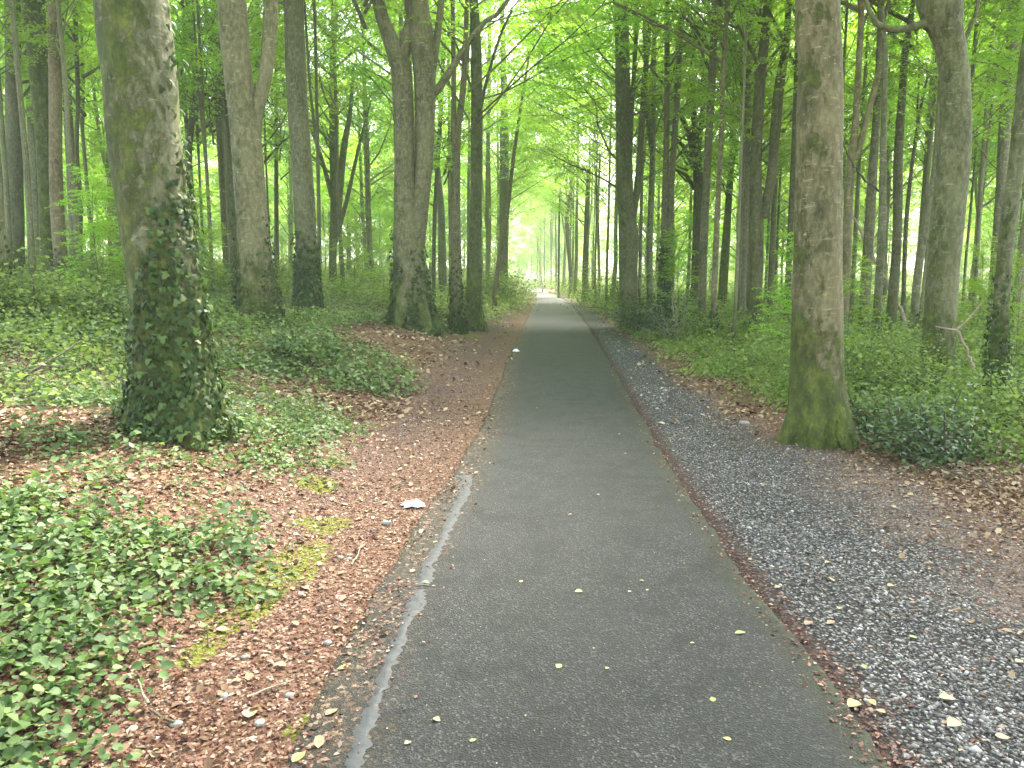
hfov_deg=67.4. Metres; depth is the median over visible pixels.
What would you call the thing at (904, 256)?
beech tree
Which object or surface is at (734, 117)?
young beech
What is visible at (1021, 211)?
young beech
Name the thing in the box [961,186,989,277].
beech tree
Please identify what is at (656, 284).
leafy shrub
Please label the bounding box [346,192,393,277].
young beech
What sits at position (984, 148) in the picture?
young beech
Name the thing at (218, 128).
beech tree
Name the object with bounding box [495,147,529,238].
beech tree
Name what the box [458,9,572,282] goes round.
beech tree
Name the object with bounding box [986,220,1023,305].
young beech
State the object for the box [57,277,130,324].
bramble bush
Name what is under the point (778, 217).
young beech
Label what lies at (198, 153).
young beech
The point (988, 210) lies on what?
beech tree
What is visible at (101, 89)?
beech tree
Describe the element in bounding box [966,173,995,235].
beech tree
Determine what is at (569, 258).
beech tree
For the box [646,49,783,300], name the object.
beech tree
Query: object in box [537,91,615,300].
beech tree
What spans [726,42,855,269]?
beech tree
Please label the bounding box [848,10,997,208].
beech tree
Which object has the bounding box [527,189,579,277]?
beech tree
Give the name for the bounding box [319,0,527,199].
beech tree
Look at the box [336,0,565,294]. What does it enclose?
beech tree
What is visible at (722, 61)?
beech tree
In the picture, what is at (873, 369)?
leafy shrub
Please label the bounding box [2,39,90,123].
young beech
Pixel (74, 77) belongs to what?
beech tree
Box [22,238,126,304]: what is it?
bramble bush
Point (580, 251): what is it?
beech tree
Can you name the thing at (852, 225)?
young beech
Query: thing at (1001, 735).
fallen leaf
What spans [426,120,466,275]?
beech tree
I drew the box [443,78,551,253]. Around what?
beech tree
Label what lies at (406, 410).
leaf litter
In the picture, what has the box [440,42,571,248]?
beech tree
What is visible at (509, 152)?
beech tree
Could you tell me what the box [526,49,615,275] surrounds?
beech tree
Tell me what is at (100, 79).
young beech
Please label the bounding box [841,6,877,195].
young beech
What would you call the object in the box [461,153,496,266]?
beech tree
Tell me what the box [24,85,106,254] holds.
beech tree
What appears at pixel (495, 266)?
leafy shrub
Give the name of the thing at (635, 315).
evergreen shrub
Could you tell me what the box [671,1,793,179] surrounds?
young beech
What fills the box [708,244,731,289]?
young beech
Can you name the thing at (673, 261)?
young beech
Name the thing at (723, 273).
beech tree
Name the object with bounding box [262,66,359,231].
beech tree
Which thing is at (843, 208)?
beech tree
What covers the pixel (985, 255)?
beech tree
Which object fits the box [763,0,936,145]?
young beech
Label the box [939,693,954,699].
fallen leaf
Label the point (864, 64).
young beech
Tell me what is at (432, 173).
beech tree
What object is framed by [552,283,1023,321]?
undergrowth
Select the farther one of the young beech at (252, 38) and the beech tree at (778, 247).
the beech tree at (778, 247)
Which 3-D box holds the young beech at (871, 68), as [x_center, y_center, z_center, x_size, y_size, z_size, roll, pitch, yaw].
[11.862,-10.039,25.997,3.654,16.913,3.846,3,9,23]
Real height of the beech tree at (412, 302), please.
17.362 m
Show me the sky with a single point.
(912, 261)
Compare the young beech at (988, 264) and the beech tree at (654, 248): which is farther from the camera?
the beech tree at (654, 248)
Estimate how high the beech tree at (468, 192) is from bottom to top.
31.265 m
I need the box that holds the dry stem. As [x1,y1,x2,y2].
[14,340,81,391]
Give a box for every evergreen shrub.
[598,294,696,332]
[848,394,1007,461]
[863,369,1023,474]
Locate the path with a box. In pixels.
[286,286,890,767]
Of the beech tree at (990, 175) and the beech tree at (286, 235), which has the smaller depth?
the beech tree at (990, 175)
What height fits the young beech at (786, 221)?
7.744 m
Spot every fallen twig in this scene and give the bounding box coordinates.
[137,679,149,704]
[148,708,174,722]
[246,679,294,697]
[287,535,304,550]
[391,483,420,486]
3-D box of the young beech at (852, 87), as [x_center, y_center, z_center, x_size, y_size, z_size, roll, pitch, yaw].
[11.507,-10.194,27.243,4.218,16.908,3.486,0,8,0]
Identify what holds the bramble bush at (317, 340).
on the ground
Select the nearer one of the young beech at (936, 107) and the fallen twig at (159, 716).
the fallen twig at (159, 716)
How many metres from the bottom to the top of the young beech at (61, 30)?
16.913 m
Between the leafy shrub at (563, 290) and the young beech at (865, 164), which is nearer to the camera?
the young beech at (865, 164)
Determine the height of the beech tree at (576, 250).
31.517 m
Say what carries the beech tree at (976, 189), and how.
on the ground
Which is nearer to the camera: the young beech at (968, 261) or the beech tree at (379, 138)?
the beech tree at (379, 138)
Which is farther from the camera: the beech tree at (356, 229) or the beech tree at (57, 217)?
the beech tree at (356, 229)
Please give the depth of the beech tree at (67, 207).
70.74 m
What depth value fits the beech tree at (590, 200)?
94.60 m
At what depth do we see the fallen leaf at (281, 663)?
3.07 m
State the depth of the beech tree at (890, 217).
57.14 m
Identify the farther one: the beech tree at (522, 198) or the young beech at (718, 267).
the beech tree at (522, 198)
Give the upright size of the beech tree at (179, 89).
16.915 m
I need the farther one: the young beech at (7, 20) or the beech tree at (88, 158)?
the beech tree at (88, 158)
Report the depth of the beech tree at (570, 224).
73.18 m
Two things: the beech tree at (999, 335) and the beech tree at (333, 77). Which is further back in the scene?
the beech tree at (333, 77)
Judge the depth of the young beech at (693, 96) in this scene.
16.55 m
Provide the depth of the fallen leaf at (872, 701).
2.83 m
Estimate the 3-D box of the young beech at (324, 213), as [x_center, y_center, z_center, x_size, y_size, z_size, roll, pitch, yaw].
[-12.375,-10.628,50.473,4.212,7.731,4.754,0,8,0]
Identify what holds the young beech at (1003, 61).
on the ground
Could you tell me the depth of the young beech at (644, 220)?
41.19 m
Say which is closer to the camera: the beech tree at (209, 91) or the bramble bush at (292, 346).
the bramble bush at (292, 346)
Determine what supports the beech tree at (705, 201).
on the ground
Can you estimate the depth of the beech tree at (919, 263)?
15.23 m
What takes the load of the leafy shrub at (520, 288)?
on the ground
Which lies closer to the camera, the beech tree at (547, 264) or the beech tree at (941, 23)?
the beech tree at (941, 23)
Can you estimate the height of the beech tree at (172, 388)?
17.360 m
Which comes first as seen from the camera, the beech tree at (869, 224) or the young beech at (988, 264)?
the beech tree at (869, 224)
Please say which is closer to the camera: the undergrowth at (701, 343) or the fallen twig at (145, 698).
the fallen twig at (145, 698)
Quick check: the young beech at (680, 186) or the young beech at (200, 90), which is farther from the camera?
the young beech at (680, 186)
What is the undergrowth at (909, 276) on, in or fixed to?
on the ground
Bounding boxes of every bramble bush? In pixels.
[0,232,128,323]
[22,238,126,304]
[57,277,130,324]
[202,253,227,279]
[247,324,343,367]
[274,254,293,284]
[286,324,380,357]
[329,257,390,287]
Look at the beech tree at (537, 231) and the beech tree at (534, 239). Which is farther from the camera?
the beech tree at (534, 239)
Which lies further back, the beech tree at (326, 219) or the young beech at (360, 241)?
the beech tree at (326, 219)
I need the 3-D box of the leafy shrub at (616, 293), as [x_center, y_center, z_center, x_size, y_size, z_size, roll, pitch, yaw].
[5.125,-4.534,34.932,6.448,2.790,3.739,-5,9,-33]
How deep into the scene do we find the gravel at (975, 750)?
3.53 m
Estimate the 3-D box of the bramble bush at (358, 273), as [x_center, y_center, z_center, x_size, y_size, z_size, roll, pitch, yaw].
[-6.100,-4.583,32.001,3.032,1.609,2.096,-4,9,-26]
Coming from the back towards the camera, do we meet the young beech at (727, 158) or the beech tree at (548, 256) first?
the beech tree at (548, 256)
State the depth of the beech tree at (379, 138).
37.17 m
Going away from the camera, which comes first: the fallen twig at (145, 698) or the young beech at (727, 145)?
the fallen twig at (145, 698)
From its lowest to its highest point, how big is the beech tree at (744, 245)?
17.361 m
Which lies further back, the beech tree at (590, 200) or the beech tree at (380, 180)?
the beech tree at (590, 200)
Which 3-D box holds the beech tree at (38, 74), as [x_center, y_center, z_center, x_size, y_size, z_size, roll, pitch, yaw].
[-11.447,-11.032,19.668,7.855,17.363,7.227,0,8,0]
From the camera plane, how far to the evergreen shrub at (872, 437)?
6.78 m
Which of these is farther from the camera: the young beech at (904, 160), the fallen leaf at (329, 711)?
the young beech at (904, 160)
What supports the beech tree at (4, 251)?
on the ground
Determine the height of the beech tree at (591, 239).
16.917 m
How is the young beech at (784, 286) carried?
on the ground
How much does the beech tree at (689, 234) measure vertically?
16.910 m
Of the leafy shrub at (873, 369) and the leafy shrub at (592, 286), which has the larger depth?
the leafy shrub at (592, 286)
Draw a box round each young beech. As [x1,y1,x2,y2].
[0,0,37,291]
[0,0,67,275]
[0,0,77,85]
[0,0,100,288]
[0,9,29,215]
[1,0,100,263]
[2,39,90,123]
[44,163,123,293]
[61,0,218,78]
[64,128,119,254]
[65,175,128,299]
[66,174,105,250]
[70,7,207,110]
[74,188,125,286]
[94,115,219,242]
[101,204,124,279]
[169,0,215,271]
[170,0,215,155]
[170,0,259,292]
[170,0,284,296]
[184,0,306,97]
[184,157,227,278]
[186,169,232,286]
[198,232,215,276]
[203,167,220,233]
[212,208,279,249]
[216,0,395,291]
[248,5,314,236]
[265,169,293,251]
[272,199,294,260]
[288,166,351,275]
[327,175,390,271]
[331,220,382,296]
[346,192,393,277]
[358,219,386,270]
[361,237,392,296]
[378,203,431,275]
[461,238,485,277]
[465,189,526,270]
[609,200,673,287]
[634,48,703,267]
[647,228,707,322]
[653,163,736,279]
[655,0,797,352]
[670,0,794,313]
[670,13,764,191]
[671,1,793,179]
[674,234,707,292]
[675,3,793,319]
[675,226,712,279]
[702,9,794,179]
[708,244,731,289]
[723,28,794,186]
[728,221,784,291]
[729,243,735,290]
[749,232,793,355]
[762,46,792,313]
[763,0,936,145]
[763,215,786,280]
[764,182,793,279]
[767,245,792,324]
[768,17,893,186]
[779,4,909,186]
[779,164,867,276]
[783,0,875,185]
[787,0,931,333]
[787,72,879,196]
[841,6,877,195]
[842,0,932,171]
[843,0,1016,333]
[843,4,915,288]
[843,255,890,369]
[849,229,887,325]
[850,240,884,309]
[851,35,923,205]
[863,0,1018,308]
[872,1,1013,238]
[872,194,917,279]
[887,33,983,187]
[888,248,911,285]
[890,10,1004,182]
[905,1,1020,314]
[905,16,999,186]
[911,0,1023,138]
[918,0,1023,336]
[921,231,981,281]
[928,0,1023,103]
[936,3,1014,172]
[956,249,1023,368]
[958,233,1021,337]
[960,233,972,285]
[970,2,1023,141]
[970,16,1004,206]
[971,139,997,165]
[978,212,1022,278]
[979,245,990,282]
[984,253,1023,366]
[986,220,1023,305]
[991,129,1023,258]
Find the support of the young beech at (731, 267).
on the ground
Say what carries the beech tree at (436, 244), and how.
on the ground
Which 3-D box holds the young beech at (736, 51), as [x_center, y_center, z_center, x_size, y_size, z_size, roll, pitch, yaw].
[6.295,-9.312,20.416,3.702,16.920,3.507,5,9,31]
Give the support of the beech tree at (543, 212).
on the ground
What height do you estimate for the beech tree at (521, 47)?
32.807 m
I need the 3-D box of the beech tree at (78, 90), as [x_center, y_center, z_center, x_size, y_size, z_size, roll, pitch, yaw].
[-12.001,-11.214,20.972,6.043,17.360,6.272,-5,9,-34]
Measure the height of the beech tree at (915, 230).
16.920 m
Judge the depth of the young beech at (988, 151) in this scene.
26.48 m
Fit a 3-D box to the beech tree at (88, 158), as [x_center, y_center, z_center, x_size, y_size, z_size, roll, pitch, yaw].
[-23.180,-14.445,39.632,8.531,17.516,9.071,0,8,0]
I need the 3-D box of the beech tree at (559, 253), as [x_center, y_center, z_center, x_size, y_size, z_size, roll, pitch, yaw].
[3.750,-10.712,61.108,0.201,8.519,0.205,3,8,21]
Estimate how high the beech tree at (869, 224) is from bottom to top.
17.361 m
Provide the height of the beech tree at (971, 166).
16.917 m
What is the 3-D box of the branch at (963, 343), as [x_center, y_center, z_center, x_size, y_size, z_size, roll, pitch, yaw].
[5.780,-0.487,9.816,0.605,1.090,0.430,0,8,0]
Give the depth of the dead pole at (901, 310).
18.28 m
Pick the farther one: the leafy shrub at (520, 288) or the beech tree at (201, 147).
the beech tree at (201, 147)
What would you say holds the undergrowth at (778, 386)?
on the ground
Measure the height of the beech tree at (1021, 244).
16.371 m
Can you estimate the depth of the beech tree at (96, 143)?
41.16 m
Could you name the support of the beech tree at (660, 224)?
on the ground
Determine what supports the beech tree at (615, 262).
on the ground
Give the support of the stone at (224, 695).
on the ground
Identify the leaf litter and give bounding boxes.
[0,336,1023,767]
[1,279,1022,428]
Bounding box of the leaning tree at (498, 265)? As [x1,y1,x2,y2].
[492,56,529,313]
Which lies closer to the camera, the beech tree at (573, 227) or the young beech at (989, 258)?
the young beech at (989, 258)
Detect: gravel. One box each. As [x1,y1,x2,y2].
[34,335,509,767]
[596,329,732,410]
[634,387,1023,767]
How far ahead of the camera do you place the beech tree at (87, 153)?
48.86 m
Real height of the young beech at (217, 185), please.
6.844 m
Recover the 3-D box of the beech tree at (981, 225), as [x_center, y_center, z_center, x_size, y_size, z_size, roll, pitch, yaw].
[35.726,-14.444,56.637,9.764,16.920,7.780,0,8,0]
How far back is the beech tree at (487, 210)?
43.03 m
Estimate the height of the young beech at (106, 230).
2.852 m
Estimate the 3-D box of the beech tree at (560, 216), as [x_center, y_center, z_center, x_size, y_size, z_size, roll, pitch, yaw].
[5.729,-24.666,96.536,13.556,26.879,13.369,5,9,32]
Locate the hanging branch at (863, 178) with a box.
[843,141,878,191]
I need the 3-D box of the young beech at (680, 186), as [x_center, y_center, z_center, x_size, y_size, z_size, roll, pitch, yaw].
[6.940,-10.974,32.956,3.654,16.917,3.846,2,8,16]
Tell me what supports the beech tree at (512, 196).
on the ground
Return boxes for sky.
[4,0,990,279]
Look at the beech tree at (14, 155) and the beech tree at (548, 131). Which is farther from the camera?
the beech tree at (548, 131)
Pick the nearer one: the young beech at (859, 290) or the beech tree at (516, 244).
the young beech at (859, 290)
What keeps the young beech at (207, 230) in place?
on the ground
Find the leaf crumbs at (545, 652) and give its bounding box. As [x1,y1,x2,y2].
[281,386,871,765]
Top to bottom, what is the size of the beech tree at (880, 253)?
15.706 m
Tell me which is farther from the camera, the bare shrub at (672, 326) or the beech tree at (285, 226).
the beech tree at (285, 226)
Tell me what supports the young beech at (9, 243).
on the ground
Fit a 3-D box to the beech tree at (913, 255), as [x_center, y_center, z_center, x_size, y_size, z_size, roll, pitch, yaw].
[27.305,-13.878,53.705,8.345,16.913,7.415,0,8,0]
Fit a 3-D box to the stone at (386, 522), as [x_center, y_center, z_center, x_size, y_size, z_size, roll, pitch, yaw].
[-0.797,0.877,4.860,0.067,0.038,0.062,5,9,32]
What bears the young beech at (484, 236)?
on the ground
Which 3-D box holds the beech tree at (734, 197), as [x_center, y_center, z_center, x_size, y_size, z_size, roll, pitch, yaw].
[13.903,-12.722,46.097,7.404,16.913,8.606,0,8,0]
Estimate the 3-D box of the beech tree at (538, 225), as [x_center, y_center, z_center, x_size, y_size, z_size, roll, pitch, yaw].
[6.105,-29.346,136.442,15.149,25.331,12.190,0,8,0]
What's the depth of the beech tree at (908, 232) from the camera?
106.71 m
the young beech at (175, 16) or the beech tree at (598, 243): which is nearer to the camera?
the young beech at (175, 16)
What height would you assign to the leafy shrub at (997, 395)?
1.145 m
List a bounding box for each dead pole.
[853,216,907,330]
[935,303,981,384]
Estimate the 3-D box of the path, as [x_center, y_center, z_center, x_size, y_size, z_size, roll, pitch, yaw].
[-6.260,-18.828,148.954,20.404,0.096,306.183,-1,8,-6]
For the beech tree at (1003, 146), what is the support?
on the ground
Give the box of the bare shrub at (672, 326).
[621,275,711,340]
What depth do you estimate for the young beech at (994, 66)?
21.81 m
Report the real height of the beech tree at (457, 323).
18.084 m
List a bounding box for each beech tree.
[0,0,94,258]
[0,0,97,265]
[0,0,99,274]
[0,0,191,271]
[0,2,24,90]
[0,2,101,138]
[0,9,105,195]
[0,11,96,254]
[0,50,95,209]
[0,95,103,206]
[0,179,24,321]
[1,21,111,250]
[21,0,52,275]
[23,86,105,238]
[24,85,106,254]
[25,145,105,248]
[26,27,106,253]
[47,0,73,284]
[62,10,208,256]
[62,73,207,186]
[63,52,106,211]
[71,20,216,143]
[81,99,106,232]
[83,0,216,155]
[85,11,216,210]
[93,0,248,450]
[169,0,284,266]
[170,0,284,274]
[171,1,262,168]
[171,3,278,146]
[177,0,331,289]
[179,0,346,163]
[180,123,221,252]
[182,118,219,215]
[187,0,353,271]
[192,136,219,251]
[193,117,221,250]
[197,139,286,249]
[215,98,288,209]
[217,0,289,329]
[246,0,360,314]
[247,0,345,160]
[248,0,403,289]
[248,0,486,157]
[262,12,346,271]
[262,63,329,230]
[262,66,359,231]
[263,151,294,258]
[267,166,294,262]
[269,0,388,285]
[269,141,293,260]
[281,37,386,239]
[282,131,392,269]
[305,0,491,171]
[307,0,403,278]
[307,2,447,284]
[310,136,345,267]
[311,6,393,270]
[312,59,375,270]
[315,120,391,270]
[318,0,509,338]
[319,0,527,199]
[321,127,392,268]
[321,137,392,262]
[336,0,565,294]
[343,53,467,236]
[347,1,457,220]
[358,125,393,272]
[361,0,661,331]
[361,16,488,293]
[362,61,467,236]
[363,0,636,334]
[370,0,517,294]
[370,122,432,247]
[373,158,466,270]
[414,6,562,284]
[425,178,464,268]
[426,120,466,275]
[427,147,494,273]
[428,78,496,240]
[428,151,512,268]
[429,0,612,283]
[430,1,537,259]
[432,53,566,228]
[437,150,496,280]
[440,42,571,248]
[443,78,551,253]
[444,0,777,311]
[445,134,558,233]
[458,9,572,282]
[460,70,550,217]
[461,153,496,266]
[465,40,568,219]
[466,189,521,273]
[467,0,700,306]
[467,0,779,303]
[470,103,550,226]
[478,0,611,294]
[479,0,753,164]
[490,130,534,222]
[490,138,543,227]
[491,3,726,301]
[495,0,641,304]
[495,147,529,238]
[500,15,631,296]
[507,11,605,293]
[508,0,718,326]
[508,193,529,273]
[508,205,533,278]
[508,225,538,278]
[509,192,553,278]
[510,121,586,263]
[511,1,614,282]
[511,100,613,290]
[512,158,569,287]
[513,14,612,289]
[513,152,550,286]
[514,178,579,286]
[517,197,552,285]
[519,115,570,289]
[524,0,634,294]
[525,203,547,273]
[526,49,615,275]
[526,169,581,287]
[527,130,603,296]
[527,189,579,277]
[529,206,567,274]
[534,185,590,275]
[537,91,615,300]
[546,0,753,341]
[557,195,559,297]
[563,85,612,279]
[567,178,612,276]
[571,165,618,267]
[574,201,602,273]
[575,0,792,320]
[582,0,738,337]
[584,22,727,296]
[590,0,753,322]
[594,47,737,298]
[594,137,648,254]
[597,153,600,298]
[600,178,644,269]
[600,204,618,275]
[602,73,692,285]
[629,0,794,341]
[636,173,684,258]
[637,184,685,274]
[638,156,688,275]
[640,15,739,307]
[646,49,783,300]
[653,139,768,284]
[657,12,778,307]
[659,0,886,322]
[660,147,735,289]
[675,0,850,290]
[681,0,873,329]
[684,88,789,258]
[702,44,793,305]
[706,0,911,333]
[708,87,785,242]
[708,177,765,275]
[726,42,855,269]
[730,0,852,338]
[732,1,878,236]
[732,97,789,298]
[732,176,787,298]
[734,20,893,211]
[762,107,862,298]
[765,3,892,172]
[768,181,891,270]
[776,0,867,450]
[779,155,878,244]
[841,0,918,339]
[843,43,930,282]
[843,146,920,254]
[846,82,922,247]
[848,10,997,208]
[853,135,924,262]
[857,0,897,341]
[861,7,929,302]
[864,0,980,389]
[868,0,887,349]
[868,10,997,170]
[874,151,921,273]
[891,9,1005,179]
[891,147,922,256]
[900,33,934,330]
[903,12,1023,232]
[905,0,1023,329]
[905,123,938,351]
[910,35,1023,300]
[916,17,998,202]
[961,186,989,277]
[962,167,991,286]
[962,193,994,273]
[963,176,1023,250]
[964,179,1023,253]
[965,116,1023,244]
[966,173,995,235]
[967,185,994,252]
[968,122,998,295]
[970,7,1023,67]
[972,7,1002,166]
[973,0,1023,342]
[975,85,1023,282]
[977,32,1023,416]
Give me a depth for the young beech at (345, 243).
22.27 m
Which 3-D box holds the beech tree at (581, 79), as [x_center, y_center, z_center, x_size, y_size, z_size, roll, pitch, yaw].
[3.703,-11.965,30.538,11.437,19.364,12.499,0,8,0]
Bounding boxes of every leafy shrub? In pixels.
[482,263,540,299]
[482,269,528,304]
[483,252,514,275]
[546,270,601,296]
[551,253,657,313]
[561,256,618,304]
[592,261,710,302]
[676,294,765,343]
[731,313,790,354]
[741,323,933,403]
[844,323,1022,406]
[847,374,936,436]
[899,335,1023,437]
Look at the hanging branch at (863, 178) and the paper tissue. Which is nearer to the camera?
the paper tissue
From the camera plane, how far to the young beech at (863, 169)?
29.13 m
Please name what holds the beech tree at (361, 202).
on the ground
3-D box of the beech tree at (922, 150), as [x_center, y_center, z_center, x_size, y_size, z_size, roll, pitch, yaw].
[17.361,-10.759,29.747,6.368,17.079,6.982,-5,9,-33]
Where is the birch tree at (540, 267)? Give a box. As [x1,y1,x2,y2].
[537,241,542,291]
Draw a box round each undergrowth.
[24,246,538,323]
[25,239,988,292]
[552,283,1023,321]
[608,290,1023,378]
[681,331,1023,475]
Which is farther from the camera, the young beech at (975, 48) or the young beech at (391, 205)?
the young beech at (391, 205)
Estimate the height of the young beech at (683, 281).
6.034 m
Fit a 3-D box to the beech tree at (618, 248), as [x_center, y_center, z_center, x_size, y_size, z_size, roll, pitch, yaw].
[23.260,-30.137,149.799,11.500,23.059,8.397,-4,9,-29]
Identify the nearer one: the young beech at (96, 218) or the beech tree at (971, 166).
the young beech at (96, 218)
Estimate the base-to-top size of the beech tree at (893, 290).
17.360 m
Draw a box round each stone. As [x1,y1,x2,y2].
[168,720,182,727]
[220,692,227,698]
[253,718,264,726]
[284,692,293,698]
[323,640,331,644]
[382,519,390,524]
[739,420,748,424]
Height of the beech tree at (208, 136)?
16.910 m
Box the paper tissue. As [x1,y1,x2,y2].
[401,498,424,507]
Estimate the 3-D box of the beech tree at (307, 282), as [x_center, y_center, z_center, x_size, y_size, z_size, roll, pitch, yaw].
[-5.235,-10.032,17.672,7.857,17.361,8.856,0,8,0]
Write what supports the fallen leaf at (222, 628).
on the ground
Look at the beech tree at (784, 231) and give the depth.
43.58 m
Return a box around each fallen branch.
[891,450,990,480]
[963,467,1009,497]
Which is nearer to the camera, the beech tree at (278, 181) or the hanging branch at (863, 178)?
the hanging branch at (863, 178)
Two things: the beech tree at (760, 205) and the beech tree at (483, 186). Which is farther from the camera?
the beech tree at (483, 186)
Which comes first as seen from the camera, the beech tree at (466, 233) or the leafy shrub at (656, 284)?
the leafy shrub at (656, 284)
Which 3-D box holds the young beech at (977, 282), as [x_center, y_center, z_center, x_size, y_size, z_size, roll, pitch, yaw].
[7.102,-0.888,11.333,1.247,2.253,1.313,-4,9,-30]
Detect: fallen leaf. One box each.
[216,626,227,629]
[242,709,256,716]
[275,661,285,665]
[292,751,305,761]
[325,709,336,714]
[847,698,860,706]
[867,699,875,704]
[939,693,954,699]
[947,717,961,725]
[995,733,1009,738]
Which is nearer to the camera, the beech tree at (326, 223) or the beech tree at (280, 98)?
the beech tree at (280, 98)
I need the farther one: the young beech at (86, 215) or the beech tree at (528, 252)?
the beech tree at (528, 252)
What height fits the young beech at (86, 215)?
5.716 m
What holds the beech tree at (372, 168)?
on the ground
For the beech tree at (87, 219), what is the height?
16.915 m
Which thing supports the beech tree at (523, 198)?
on the ground
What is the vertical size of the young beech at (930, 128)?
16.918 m
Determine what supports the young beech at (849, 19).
on the ground
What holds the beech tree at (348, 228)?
on the ground
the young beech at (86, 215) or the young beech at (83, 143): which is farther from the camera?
the young beech at (86, 215)
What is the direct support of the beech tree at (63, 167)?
on the ground
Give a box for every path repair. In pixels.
[344,589,426,767]
[413,475,472,585]
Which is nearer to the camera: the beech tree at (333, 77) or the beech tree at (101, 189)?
the beech tree at (333, 77)
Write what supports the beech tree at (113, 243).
on the ground
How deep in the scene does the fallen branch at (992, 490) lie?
5.69 m
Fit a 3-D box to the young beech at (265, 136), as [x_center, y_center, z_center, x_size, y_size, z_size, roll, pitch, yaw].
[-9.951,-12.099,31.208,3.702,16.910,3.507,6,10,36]
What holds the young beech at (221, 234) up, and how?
on the ground
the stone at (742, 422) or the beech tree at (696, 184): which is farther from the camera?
the beech tree at (696, 184)
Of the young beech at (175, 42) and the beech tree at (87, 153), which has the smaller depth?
the young beech at (175, 42)
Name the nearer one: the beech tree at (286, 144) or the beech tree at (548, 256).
the beech tree at (286, 144)
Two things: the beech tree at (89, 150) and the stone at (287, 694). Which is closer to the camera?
the stone at (287, 694)
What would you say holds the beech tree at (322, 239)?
on the ground
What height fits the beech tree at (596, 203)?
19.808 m
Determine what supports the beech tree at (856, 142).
on the ground
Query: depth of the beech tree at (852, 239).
60.86 m
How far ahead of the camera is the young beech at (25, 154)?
15.16 m
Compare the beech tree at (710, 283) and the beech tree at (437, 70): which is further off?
the beech tree at (710, 283)
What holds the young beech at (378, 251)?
on the ground
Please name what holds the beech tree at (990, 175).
on the ground
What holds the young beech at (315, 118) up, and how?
on the ground
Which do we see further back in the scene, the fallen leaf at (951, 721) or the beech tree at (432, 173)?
the beech tree at (432, 173)
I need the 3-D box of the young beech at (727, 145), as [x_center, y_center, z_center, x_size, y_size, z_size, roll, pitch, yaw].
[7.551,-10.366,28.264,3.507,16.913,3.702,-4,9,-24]
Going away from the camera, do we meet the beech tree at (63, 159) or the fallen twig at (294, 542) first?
the fallen twig at (294, 542)
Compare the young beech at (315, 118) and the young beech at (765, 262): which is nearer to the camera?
the young beech at (315, 118)
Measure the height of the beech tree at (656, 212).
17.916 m
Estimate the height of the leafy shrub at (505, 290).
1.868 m
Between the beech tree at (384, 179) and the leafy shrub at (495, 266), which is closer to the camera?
the beech tree at (384, 179)
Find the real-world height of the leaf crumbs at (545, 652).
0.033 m
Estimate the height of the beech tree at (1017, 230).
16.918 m
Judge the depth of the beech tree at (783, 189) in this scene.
30.99 m
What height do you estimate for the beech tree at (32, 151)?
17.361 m
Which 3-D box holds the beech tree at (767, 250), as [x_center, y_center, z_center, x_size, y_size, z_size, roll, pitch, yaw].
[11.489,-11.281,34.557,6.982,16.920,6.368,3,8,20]
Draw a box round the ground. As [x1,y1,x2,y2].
[0,273,1023,767]
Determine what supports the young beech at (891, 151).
on the ground
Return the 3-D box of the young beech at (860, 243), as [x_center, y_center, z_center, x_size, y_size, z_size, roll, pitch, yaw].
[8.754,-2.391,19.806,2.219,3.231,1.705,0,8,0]
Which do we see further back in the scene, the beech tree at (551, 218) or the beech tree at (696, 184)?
the beech tree at (551, 218)
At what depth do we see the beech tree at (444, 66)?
29.46 m
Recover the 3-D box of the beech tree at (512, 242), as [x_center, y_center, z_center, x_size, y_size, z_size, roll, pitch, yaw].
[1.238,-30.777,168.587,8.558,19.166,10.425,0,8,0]
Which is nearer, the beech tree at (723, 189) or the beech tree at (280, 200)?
the beech tree at (723, 189)
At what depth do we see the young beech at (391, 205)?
36.34 m
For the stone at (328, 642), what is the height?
0.021 m
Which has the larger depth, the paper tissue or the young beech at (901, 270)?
the young beech at (901, 270)
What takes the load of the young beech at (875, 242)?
on the ground
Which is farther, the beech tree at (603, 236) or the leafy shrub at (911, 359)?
the beech tree at (603, 236)
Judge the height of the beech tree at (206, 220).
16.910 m
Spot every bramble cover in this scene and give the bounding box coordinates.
[0,268,450,396]
[0,318,420,767]
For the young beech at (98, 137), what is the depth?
30.11 m
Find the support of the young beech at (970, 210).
on the ground
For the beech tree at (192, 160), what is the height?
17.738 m
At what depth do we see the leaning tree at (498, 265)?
30.33 m
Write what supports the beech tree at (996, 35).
on the ground
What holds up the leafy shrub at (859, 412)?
on the ground
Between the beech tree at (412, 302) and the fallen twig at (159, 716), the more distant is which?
the beech tree at (412, 302)
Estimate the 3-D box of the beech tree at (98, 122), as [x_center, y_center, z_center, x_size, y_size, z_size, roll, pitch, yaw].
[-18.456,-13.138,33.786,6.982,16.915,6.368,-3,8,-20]

